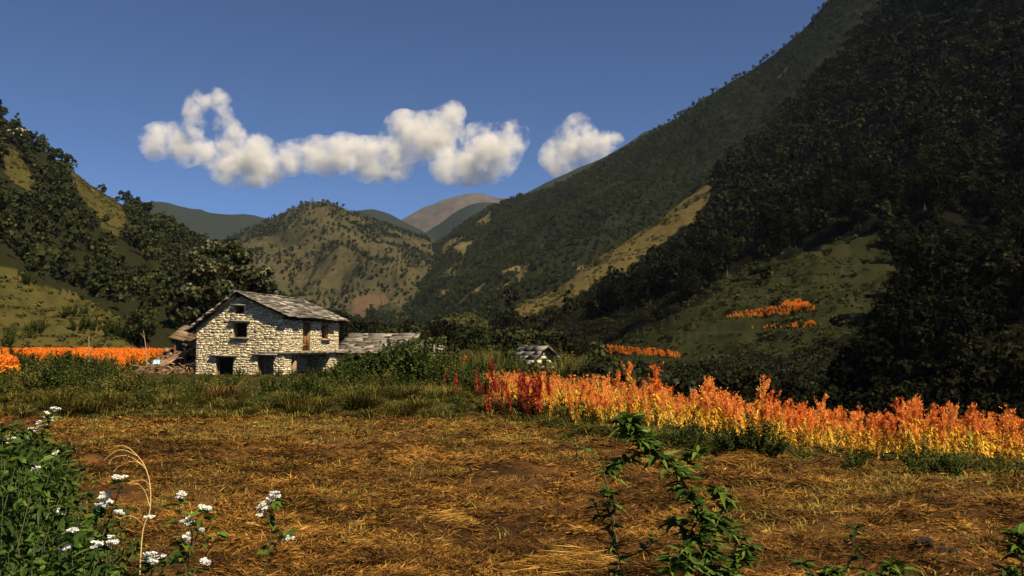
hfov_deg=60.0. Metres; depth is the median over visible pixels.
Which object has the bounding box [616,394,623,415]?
amaranth plant
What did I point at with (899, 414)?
amaranth plant
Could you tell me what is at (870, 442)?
amaranth plant
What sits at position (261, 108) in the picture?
sky
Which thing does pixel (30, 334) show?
shrub
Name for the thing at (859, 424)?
amaranth plant
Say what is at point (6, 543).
weed plant
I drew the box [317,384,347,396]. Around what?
grass tuft
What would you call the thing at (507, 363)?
weed clump
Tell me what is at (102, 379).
shrub
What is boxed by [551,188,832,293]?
forest
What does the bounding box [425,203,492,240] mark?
hill
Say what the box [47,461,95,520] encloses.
weed plant
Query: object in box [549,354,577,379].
weed clump
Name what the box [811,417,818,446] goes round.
amaranth plant
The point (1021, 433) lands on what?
amaranth plant
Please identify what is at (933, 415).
amaranth plant
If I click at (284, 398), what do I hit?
grass tuft
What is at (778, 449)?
shrub
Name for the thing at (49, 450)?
weed plant
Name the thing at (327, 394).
shrub
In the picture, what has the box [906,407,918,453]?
amaranth plant
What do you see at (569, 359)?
shrub
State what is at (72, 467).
weed plant
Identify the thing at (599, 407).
amaranth plant
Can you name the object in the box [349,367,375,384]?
shrub
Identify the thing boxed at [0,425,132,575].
undergrowth
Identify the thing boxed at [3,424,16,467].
weed plant
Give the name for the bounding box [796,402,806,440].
amaranth plant
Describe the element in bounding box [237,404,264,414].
grass tuft
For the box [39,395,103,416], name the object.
grass tuft
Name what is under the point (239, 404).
grass tuft
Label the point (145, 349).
bare sapling
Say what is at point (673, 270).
broadleaf tree
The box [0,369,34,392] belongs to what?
shrub
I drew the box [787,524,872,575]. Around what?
leafy weed
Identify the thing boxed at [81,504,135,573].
weed plant
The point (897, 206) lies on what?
broadleaf tree
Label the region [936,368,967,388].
broadleaf tree
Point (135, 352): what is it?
amaranth field
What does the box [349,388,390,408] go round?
grass tuft
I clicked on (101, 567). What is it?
weed plant
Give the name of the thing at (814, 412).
amaranth plant
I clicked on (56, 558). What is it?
weed plant
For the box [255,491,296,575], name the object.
flowering weed
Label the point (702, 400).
amaranth plant
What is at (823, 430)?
amaranth plant
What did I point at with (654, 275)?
broadleaf tree
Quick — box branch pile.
[130,358,201,373]
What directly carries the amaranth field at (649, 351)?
on the mountain at (859, 247)
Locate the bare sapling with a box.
[142,331,147,363]
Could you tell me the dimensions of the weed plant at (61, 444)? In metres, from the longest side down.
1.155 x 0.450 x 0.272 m
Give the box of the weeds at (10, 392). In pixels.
[1,362,713,415]
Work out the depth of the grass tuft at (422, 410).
24.40 m
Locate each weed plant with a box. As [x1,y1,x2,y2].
[0,419,41,575]
[0,423,63,575]
[0,430,31,492]
[0,431,39,540]
[0,437,43,559]
[0,445,41,575]
[0,448,36,528]
[0,451,9,455]
[0,457,41,531]
[0,463,36,566]
[0,464,53,575]
[0,466,12,489]
[0,470,72,574]
[0,472,41,534]
[0,472,74,575]
[0,491,11,515]
[0,491,23,575]
[0,528,47,575]
[2,550,74,573]
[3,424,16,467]
[3,492,38,574]
[4,503,36,563]
[5,456,58,526]
[5,480,79,570]
[6,489,94,575]
[7,518,101,574]
[14,476,48,571]
[15,473,44,570]
[20,556,46,575]
[22,531,100,575]
[23,511,51,575]
[24,430,51,562]
[28,570,64,575]
[29,487,117,573]
[31,460,48,550]
[33,440,70,511]
[34,471,83,545]
[36,446,77,545]
[37,495,100,575]
[38,528,89,575]
[40,465,83,522]
[44,459,80,541]
[45,443,70,543]
[46,542,115,575]
[46,551,142,575]
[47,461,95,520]
[50,478,100,524]
[51,466,75,550]
[52,503,123,575]
[67,498,106,567]
[69,529,117,574]
[77,491,111,540]
[78,558,166,575]
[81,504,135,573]
[90,521,146,575]
[91,551,114,575]
[112,562,124,575]
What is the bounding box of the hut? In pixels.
[511,344,562,367]
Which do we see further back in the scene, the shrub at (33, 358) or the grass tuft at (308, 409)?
the shrub at (33, 358)
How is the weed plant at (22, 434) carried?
on the ground at (520, 465)
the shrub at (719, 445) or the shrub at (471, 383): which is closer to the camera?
the shrub at (719, 445)
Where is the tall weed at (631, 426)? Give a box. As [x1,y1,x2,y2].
[586,412,766,575]
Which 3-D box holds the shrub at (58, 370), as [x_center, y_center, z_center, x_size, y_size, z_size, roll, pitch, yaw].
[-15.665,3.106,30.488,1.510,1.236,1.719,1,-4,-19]
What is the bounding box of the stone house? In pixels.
[184,290,349,374]
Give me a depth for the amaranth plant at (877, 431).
15.94 m
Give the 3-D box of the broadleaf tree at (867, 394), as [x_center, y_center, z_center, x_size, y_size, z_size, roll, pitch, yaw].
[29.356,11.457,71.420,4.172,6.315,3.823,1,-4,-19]
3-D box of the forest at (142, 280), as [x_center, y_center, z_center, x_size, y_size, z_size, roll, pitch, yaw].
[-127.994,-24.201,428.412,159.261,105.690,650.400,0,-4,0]
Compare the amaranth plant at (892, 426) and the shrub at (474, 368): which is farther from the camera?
the shrub at (474, 368)
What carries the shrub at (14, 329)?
on the hill at (12, 264)
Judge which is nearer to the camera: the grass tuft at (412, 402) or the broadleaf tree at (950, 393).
the grass tuft at (412, 402)
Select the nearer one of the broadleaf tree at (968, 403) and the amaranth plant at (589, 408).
the amaranth plant at (589, 408)
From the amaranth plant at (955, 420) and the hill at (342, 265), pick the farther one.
the hill at (342, 265)
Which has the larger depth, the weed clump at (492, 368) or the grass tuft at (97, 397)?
the weed clump at (492, 368)
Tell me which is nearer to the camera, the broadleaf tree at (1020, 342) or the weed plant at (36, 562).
the weed plant at (36, 562)
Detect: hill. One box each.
[0,115,250,349]
[123,201,265,241]
[220,201,434,325]
[352,209,435,244]
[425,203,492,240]
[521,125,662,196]
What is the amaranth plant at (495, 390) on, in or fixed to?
on the ground at (520, 465)
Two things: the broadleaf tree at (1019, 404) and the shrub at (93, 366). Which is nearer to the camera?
the shrub at (93, 366)
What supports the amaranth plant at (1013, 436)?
on the ground at (520, 465)
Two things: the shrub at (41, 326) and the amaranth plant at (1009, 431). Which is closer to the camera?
the amaranth plant at (1009, 431)
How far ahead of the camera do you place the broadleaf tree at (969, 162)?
208.52 m
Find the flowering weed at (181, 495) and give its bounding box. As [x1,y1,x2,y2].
[159,490,227,575]
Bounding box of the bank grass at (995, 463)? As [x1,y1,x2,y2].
[522,402,1023,479]
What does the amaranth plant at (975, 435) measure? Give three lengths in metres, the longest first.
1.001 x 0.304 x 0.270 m
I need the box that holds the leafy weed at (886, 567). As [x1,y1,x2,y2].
[850,554,919,575]
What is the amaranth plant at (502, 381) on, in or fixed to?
on the ground at (520, 465)
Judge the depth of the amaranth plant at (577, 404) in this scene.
21.73 m
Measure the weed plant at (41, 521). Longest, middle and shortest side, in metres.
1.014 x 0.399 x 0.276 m
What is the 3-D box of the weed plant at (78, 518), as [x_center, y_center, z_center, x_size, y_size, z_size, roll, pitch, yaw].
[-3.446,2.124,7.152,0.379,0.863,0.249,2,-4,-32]
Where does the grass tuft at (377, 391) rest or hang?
on the ground at (520, 465)
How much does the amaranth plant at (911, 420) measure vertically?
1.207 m
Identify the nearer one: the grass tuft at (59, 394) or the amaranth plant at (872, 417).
the amaranth plant at (872, 417)
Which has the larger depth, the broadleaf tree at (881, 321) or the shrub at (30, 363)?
the broadleaf tree at (881, 321)
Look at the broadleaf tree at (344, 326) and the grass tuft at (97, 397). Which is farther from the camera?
the broadleaf tree at (344, 326)
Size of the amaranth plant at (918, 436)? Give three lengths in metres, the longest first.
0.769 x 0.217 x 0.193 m
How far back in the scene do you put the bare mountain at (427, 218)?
3251.32 m
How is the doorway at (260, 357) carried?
in the stone house
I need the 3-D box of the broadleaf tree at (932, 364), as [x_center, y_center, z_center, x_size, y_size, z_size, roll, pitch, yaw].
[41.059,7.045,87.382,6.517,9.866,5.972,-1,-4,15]
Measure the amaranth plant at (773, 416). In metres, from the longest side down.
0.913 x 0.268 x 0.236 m
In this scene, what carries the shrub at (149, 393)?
on the ground at (520, 465)
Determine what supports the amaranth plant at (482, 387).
on the ground at (520, 465)
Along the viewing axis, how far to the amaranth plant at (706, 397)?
18.95 m
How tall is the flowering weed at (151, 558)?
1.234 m
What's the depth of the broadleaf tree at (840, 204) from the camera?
210.81 m
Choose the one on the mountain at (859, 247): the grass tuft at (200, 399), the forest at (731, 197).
the forest at (731, 197)
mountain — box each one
[402,193,508,231]
[406,0,881,323]
[506,0,1023,395]
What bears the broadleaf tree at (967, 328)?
on the mountain at (859, 247)
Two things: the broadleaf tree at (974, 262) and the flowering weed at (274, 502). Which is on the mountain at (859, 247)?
the broadleaf tree at (974, 262)
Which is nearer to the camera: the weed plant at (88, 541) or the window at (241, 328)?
the weed plant at (88, 541)
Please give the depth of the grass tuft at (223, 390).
27.13 m
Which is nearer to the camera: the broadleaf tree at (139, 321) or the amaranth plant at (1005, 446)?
the amaranth plant at (1005, 446)
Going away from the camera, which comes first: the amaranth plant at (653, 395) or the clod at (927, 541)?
the clod at (927, 541)
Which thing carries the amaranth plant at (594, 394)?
on the ground at (520, 465)
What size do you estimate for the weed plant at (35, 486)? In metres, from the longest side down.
1.009 x 0.449 x 0.389 m
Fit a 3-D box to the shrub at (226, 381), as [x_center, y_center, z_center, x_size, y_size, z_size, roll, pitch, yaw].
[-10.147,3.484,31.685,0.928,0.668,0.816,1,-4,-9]
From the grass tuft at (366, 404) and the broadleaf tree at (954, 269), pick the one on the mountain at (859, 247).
the broadleaf tree at (954, 269)
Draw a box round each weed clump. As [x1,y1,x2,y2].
[416,354,464,375]
[448,356,475,375]
[461,357,487,377]
[472,352,500,373]
[473,345,502,357]
[476,359,506,375]
[477,348,512,363]
[494,355,522,375]
[510,358,531,373]
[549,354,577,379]
[555,357,584,379]
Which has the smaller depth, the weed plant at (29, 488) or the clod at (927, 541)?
the weed plant at (29, 488)
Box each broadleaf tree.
[78,254,92,288]
[90,255,105,296]
[111,263,131,288]
[122,307,159,346]
[168,238,282,324]
[172,317,190,330]
[189,298,212,311]
[326,309,346,333]
[337,313,352,343]
[430,322,454,345]
[462,323,491,350]
[488,311,513,336]
[546,333,567,352]
[570,339,589,358]
[581,292,606,317]
[584,287,603,305]
[585,293,591,317]
[595,282,623,315]
[600,276,627,311]
[641,273,654,303]
[645,259,671,296]
[663,250,691,285]
[666,256,680,293]
[674,268,700,306]
[689,376,755,420]
[697,252,724,291]
[701,377,761,424]
[714,228,744,276]
[727,378,781,425]
[744,371,805,402]
[753,197,786,243]
[760,389,806,406]
[764,383,777,402]
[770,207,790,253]
[773,384,848,435]
[781,209,807,250]
[791,208,816,247]
[799,385,810,401]
[802,395,826,407]
[827,187,849,218]
[827,332,913,393]
[832,405,921,445]
[834,389,852,406]
[834,398,846,407]
[838,389,886,408]
[841,188,877,229]
[851,392,899,410]
[852,393,912,420]
[853,387,862,396]
[858,299,937,379]
[861,373,905,394]
[865,289,932,337]
[877,194,901,215]
[877,218,914,256]
[877,382,930,413]
[877,396,898,423]
[879,375,924,393]
[880,267,915,295]
[884,380,929,412]
[885,270,902,307]
[889,232,915,264]
[889,234,961,297]
[894,309,966,390]
[906,246,972,329]
[913,286,954,340]
[916,222,934,259]
[917,174,930,209]
[917,219,963,248]
[920,401,987,440]
[923,377,943,409]
[926,391,962,411]
[927,202,942,233]
[932,412,1003,445]
[933,227,974,255]
[935,387,1004,425]
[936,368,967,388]
[938,296,995,357]
[946,338,1023,408]
[947,170,993,217]
[949,141,985,178]
[951,284,1006,336]
[956,410,1022,449]
[959,361,987,408]
[963,252,991,291]
[964,401,1023,443]
[967,242,1023,311]
[967,397,980,409]
[969,233,1005,291]
[969,251,1023,318]
[971,140,998,176]
[978,157,1014,185]
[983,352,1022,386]
[991,210,1016,245]
[1003,244,1020,251]
[1004,214,1023,248]
[1005,184,1021,213]
[1006,401,1023,418]
[1012,329,1023,352]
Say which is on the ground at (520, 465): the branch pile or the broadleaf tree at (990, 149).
the branch pile
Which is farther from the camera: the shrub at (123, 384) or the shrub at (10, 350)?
the shrub at (10, 350)
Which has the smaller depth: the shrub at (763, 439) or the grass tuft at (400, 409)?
the shrub at (763, 439)
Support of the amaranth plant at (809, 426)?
on the ground at (520, 465)
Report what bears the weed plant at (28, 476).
on the ground at (520, 465)
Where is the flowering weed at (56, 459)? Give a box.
[31,450,64,572]
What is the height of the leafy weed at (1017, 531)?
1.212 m
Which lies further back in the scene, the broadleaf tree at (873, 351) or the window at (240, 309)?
the broadleaf tree at (873, 351)
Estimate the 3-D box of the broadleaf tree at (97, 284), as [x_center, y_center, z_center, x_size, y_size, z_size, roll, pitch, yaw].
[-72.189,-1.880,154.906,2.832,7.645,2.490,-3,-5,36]
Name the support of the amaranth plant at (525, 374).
on the ground at (520, 465)
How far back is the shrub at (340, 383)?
30.84 m
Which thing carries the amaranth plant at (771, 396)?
on the ground at (520, 465)
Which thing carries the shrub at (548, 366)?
on the ground at (520, 465)
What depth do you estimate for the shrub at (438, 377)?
34.79 m
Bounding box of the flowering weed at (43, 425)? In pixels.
[4,407,60,460]
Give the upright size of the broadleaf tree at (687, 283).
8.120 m
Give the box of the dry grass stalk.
[104,445,150,573]
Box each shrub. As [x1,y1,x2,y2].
[0,347,31,358]
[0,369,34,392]
[1,367,35,387]
[2,324,18,335]
[2,326,17,345]
[10,350,42,363]
[12,361,49,376]
[13,354,33,368]
[14,361,52,394]
[18,361,50,382]
[20,270,37,283]
[21,351,42,361]
[22,320,38,331]
[25,326,38,337]
[30,317,49,331]
[32,360,92,391]
[34,360,78,384]
[43,349,56,361]
[43,356,53,365]
[44,351,74,366]
[48,350,83,368]
[58,304,79,317]
[60,349,86,364]
[60,368,99,393]
[62,360,103,380]
[68,311,91,329]
[78,301,96,313]
[78,355,111,374]
[78,356,109,370]
[79,291,91,299]
[84,360,102,375]
[87,360,123,383]
[88,318,102,330]
[88,383,109,394]
[91,359,113,376]
[92,373,116,384]
[92,380,112,391]
[96,363,127,378]
[98,351,116,362]
[99,314,122,332]
[100,319,124,337]
[107,364,150,396]
[123,354,144,369]
[123,380,144,397]
[132,385,157,401]
[142,375,158,386]
[146,377,164,390]
[156,383,173,395]
[159,381,187,395]
[161,372,181,386]
[165,375,183,387]
[178,380,196,394]
[183,379,212,401]
[184,370,193,376]
[187,374,208,384]
[191,375,208,385]
[207,375,223,383]
[218,376,237,387]
[222,379,248,396]
[233,367,247,375]
[233,378,252,393]
[257,376,290,395]
[271,368,283,376]
[277,375,302,390]
[288,369,299,376]
[292,373,325,397]
[294,376,328,397]
[301,365,316,376]
[314,366,330,377]
[319,383,338,398]
[321,377,342,386]
[325,381,347,391]
[327,355,361,377]
[327,363,366,388]
[330,378,348,388]
[332,353,364,376]
[334,361,363,378]
[337,346,381,378]
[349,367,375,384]
[352,340,398,379]
[355,375,376,386]
[363,375,380,390]
[365,336,409,366]
[370,336,423,384]
[371,364,400,382]
[374,369,411,387]
[376,368,401,386]
[383,335,446,383]
[386,340,429,366]
[400,341,465,371]
[403,374,423,386]
[416,336,456,358]
[416,352,460,384]
[423,358,465,385]
[424,363,455,384]
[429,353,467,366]
[441,365,473,387]
[458,364,488,393]
[459,370,484,386]
[464,359,487,376]
[465,360,508,378]
[466,366,507,394]
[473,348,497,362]
[488,360,526,375]
[494,345,535,374]
[509,367,536,375]
[524,358,544,374]
[529,357,547,374]
[536,358,551,376]
[549,354,567,370]
[555,355,588,370]
[558,351,578,368]
[659,426,688,443]
[666,419,708,448]
[710,419,750,455]
[723,411,780,456]
[739,419,788,458]
[838,446,874,469]
[898,436,948,475]
[928,446,966,477]
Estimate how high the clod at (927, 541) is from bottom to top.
0.130 m
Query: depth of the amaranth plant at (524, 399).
23.82 m
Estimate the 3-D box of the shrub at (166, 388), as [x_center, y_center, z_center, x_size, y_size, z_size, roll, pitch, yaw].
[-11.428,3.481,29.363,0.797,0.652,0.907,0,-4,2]
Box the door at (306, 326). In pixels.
[302,322,309,349]
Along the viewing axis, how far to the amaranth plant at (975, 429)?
14.95 m
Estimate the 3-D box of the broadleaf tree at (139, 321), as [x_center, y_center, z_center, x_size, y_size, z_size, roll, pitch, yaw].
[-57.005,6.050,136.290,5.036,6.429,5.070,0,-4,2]
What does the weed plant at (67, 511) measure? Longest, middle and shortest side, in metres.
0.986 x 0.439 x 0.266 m
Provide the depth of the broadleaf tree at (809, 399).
76.62 m
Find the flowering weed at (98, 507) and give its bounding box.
[77,474,132,574]
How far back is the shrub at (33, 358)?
56.23 m
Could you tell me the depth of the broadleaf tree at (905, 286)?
118.65 m
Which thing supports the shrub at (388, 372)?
on the ground at (520, 465)
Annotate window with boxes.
[235,322,246,336]
[237,306,243,313]
[322,325,327,338]
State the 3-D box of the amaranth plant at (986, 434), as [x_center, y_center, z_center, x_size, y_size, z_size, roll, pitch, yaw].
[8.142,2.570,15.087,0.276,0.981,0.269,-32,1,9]
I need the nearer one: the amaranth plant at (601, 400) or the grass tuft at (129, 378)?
the amaranth plant at (601, 400)
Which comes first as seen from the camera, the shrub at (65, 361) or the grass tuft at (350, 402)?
the grass tuft at (350, 402)
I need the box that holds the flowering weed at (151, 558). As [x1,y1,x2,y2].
[113,509,210,575]
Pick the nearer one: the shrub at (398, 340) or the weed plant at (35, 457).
the weed plant at (35, 457)
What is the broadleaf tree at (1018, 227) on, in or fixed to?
on the mountain at (859, 247)
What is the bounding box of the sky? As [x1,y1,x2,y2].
[0,0,827,219]
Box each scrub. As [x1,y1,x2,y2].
[0,148,710,349]
[507,150,1023,422]
[607,234,899,362]
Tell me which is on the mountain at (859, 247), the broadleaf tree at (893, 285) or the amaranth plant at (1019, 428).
the broadleaf tree at (893, 285)
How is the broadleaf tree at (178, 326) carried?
on the ground at (520, 465)
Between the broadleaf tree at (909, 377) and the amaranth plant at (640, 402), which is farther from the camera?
the broadleaf tree at (909, 377)
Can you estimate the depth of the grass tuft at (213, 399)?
26.28 m
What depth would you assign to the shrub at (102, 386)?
29.48 m
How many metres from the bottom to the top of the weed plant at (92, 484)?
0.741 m
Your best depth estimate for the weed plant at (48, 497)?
5.20 m
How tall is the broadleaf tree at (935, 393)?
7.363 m
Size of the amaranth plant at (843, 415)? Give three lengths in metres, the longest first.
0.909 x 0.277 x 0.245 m
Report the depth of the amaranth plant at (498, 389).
24.31 m
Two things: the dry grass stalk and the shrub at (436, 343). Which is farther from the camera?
the shrub at (436, 343)
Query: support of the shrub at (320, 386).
on the ground at (520, 465)
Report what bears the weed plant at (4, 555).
on the ground at (520, 465)
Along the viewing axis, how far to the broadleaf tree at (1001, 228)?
149.60 m
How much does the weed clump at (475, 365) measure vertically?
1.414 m
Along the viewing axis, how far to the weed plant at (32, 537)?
4.11 m
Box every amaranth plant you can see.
[452,371,457,394]
[474,368,478,399]
[477,378,490,410]
[486,353,494,396]
[487,381,493,411]
[490,360,497,395]
[491,376,497,400]
[491,376,502,406]
[496,378,501,411]
[499,381,504,411]
[501,375,509,410]
[505,382,513,411]
[515,375,525,406]
[516,374,523,409]
[516,385,530,416]
[518,369,527,408]
[522,379,531,409]
[523,375,531,410]
[523,383,532,414]
[524,388,535,414]
[529,374,535,397]
[531,378,542,415]
[532,371,542,414]
[538,372,548,411]
[544,375,554,408]
[546,379,554,411]
[546,391,553,418]
[564,392,584,415]
[568,398,577,422]
[575,383,586,416]
[575,395,580,417]
[581,392,587,413]
[582,384,591,414]
[582,400,595,420]
[587,394,592,420]
[590,398,598,422]
[593,393,599,418]
[595,397,605,424]
[598,395,604,422]
[600,382,605,413]
[603,398,610,420]
[604,395,615,421]
[604,402,614,418]
[608,390,613,418]
[611,370,620,419]
[612,395,618,423]
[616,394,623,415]
[622,361,634,394]
[622,387,630,411]
[636,392,643,421]
[644,381,662,425]
[644,402,650,428]
[645,374,660,423]
[645,378,680,426]
[648,387,665,423]
[649,362,663,396]
[651,392,658,422]
[655,398,661,423]
[656,386,674,425]
[656,396,665,427]
[667,406,683,429]
[676,401,684,426]
[677,393,701,429]
[679,378,716,427]
[699,389,718,433]
[699,398,710,429]
[702,394,713,431]
[702,408,708,432]
[703,376,714,424]
[703,383,722,433]
[710,388,721,427]
[722,405,732,432]
[724,398,733,432]
[727,403,739,427]
[732,400,740,435]
[735,408,742,434]
[735,412,743,432]
[748,410,759,435]
[749,374,770,429]
[757,404,767,435]
[760,401,769,436]
[766,401,786,441]
[767,390,781,433]
[770,402,781,437]
[770,405,781,440]
[772,405,792,446]
[776,398,791,436]
[779,409,788,437]
[781,411,794,436]
[783,415,796,447]
[784,402,799,444]
[789,414,799,440]
[792,413,807,445]
[795,401,807,441]
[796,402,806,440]
[798,409,803,445]
[799,417,814,451]
[802,412,813,451]
[805,408,813,444]
[805,411,815,443]
[808,423,814,449]
[809,415,821,445]
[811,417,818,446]
[814,394,828,447]
[816,404,835,444]
[817,414,830,451]
[819,422,835,452]
[821,424,827,450]
[823,418,836,453]
[826,411,835,443]
[833,405,863,448]
[834,406,853,448]
[835,411,864,445]
[838,430,864,455]
[841,422,855,453]
[850,414,874,453]
[850,418,857,449]
[852,413,863,454]
[861,411,878,449]
[861,427,870,452]
[868,427,875,452]
[870,424,891,458]
[873,413,902,460]
[873,420,881,456]
[875,412,894,460]
[881,413,901,451]
[885,412,899,451]
[889,418,901,460]
[890,397,921,455]
[895,403,912,451]
[897,429,905,460]
[899,403,914,452]
[904,393,922,450]
[906,396,925,455]
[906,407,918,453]
[910,423,931,454]
[912,396,926,449]
[914,412,929,453]
[916,410,944,452]
[918,403,943,448]
[934,424,947,452]
[936,416,946,453]
[938,403,958,454]
[942,411,958,452]
[944,415,958,452]
[947,400,965,453]
[952,424,965,451]
[960,402,977,453]
[965,414,985,457]
[967,418,979,450]
[971,414,1009,457]
[971,415,982,453]
[974,419,984,454]
[976,409,992,450]
[998,414,1016,457]
[1000,433,1009,460]
[1001,414,1015,453]
[1002,416,1017,461]
[1003,414,1019,456]
[1011,418,1023,453]
[1011,426,1020,455]
[1013,429,1023,461]
[1014,431,1022,453]
[1015,417,1023,462]
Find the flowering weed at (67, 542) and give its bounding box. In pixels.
[54,527,118,575]
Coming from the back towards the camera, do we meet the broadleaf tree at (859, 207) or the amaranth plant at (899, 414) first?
the broadleaf tree at (859, 207)
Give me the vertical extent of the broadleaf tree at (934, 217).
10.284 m
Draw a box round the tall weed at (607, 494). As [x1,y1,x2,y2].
[582,483,663,575]
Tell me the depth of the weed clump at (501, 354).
42.68 m
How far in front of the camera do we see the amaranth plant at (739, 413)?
18.05 m
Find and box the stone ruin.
[414,342,444,355]
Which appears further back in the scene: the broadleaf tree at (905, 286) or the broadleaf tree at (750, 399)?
the broadleaf tree at (905, 286)
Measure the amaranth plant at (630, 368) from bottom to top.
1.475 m
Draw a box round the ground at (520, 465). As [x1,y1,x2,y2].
[0,343,1023,575]
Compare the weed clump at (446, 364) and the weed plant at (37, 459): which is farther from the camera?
the weed clump at (446, 364)
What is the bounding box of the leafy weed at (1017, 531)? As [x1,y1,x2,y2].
[983,523,1023,575]
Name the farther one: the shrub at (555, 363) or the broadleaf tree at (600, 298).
the broadleaf tree at (600, 298)
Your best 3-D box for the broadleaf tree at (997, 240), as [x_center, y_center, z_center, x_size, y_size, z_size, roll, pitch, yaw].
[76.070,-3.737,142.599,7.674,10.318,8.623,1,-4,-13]
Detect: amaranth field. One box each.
[0,347,173,367]
[0,352,20,375]
[607,344,679,357]
[727,298,814,317]
[752,320,820,327]
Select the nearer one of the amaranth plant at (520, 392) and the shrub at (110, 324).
the amaranth plant at (520, 392)
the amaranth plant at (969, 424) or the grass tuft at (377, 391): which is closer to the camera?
the amaranth plant at (969, 424)
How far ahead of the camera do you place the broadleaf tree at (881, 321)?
91.81 m
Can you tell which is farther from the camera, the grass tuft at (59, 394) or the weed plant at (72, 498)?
the grass tuft at (59, 394)
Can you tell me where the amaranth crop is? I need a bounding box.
[483,369,1021,457]
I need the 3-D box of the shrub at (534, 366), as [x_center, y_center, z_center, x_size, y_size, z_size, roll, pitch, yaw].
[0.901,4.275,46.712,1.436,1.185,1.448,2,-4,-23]
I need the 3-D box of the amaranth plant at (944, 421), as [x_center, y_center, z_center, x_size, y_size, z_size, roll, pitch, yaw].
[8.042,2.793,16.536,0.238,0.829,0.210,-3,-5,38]
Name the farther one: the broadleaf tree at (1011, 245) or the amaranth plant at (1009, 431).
the broadleaf tree at (1011, 245)
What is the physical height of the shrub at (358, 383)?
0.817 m
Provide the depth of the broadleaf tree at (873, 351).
85.37 m
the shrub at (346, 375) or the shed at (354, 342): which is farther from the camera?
the shed at (354, 342)
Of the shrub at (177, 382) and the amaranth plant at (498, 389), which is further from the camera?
the shrub at (177, 382)
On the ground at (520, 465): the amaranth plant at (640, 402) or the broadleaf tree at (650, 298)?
the amaranth plant at (640, 402)
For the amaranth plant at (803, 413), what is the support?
on the ground at (520, 465)
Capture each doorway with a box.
[218,357,232,373]
[259,355,273,374]
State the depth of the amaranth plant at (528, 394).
23.86 m
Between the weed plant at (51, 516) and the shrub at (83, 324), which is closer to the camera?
the weed plant at (51, 516)
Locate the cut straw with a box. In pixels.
[0,407,1023,575]
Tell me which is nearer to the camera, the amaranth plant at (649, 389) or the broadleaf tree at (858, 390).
the amaranth plant at (649, 389)
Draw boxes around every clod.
[792,486,819,495]
[914,536,933,548]
[936,547,959,557]
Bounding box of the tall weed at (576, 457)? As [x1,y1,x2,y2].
[556,431,618,570]
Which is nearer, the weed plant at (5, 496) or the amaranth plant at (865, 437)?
the weed plant at (5, 496)
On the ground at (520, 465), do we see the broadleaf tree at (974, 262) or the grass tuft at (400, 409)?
the grass tuft at (400, 409)
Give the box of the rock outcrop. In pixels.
[7,128,30,141]
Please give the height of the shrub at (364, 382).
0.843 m
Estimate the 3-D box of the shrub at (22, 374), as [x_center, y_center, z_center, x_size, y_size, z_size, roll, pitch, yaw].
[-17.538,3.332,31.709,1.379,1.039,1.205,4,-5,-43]
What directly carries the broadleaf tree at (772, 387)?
on the ground at (520, 465)
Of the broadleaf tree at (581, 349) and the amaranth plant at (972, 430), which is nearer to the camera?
the amaranth plant at (972, 430)
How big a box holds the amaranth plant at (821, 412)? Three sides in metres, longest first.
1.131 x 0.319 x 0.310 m
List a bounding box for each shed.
[133,325,196,373]
[337,332,420,365]
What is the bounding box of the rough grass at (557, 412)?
[0,364,974,454]
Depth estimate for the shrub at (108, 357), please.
58.98 m
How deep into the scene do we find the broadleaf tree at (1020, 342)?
89.84 m
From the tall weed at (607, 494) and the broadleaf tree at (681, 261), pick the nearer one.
the tall weed at (607, 494)
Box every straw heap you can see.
[424,508,486,525]
[494,543,643,575]
[709,449,778,464]
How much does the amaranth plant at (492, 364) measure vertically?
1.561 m
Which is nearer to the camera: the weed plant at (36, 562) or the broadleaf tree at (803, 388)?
the weed plant at (36, 562)
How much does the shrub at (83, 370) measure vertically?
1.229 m
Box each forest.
[0,99,372,333]
[97,184,120,222]
[217,198,437,326]
[338,317,610,358]
[402,0,880,323]
[493,0,1023,355]
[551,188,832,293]
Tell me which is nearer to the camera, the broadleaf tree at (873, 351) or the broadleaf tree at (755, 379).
the broadleaf tree at (755, 379)
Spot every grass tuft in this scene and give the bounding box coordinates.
[18,387,67,396]
[36,389,91,407]
[37,387,83,403]
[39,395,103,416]
[45,384,101,399]
[45,404,70,413]
[67,392,116,414]
[70,390,128,403]
[84,387,130,405]
[97,366,146,383]
[115,392,139,399]
[147,390,196,404]
[155,392,189,402]
[193,389,227,404]
[196,391,242,407]
[198,376,253,401]
[206,408,237,415]
[224,395,259,410]
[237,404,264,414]
[255,396,270,401]
[265,385,326,408]
[278,395,319,413]
[287,401,328,417]
[294,392,345,410]
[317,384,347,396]
[332,382,379,392]
[332,387,384,407]
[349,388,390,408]
[358,383,396,397]
[376,400,423,416]
[385,382,425,399]
[391,395,434,411]
[412,405,445,417]
[418,384,450,399]
[425,385,476,398]
[459,390,480,400]
[477,396,506,411]
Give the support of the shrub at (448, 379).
on the ground at (520, 465)
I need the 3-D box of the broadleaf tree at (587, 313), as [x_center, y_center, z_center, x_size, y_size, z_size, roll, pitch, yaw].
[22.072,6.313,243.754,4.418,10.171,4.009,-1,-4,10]
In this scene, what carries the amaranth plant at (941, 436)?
on the ground at (520, 465)
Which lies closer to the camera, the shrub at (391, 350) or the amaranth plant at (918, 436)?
the amaranth plant at (918, 436)
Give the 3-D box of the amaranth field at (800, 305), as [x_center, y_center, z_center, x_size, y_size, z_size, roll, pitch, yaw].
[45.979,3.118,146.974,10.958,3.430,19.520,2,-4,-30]
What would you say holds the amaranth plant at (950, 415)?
on the ground at (520, 465)

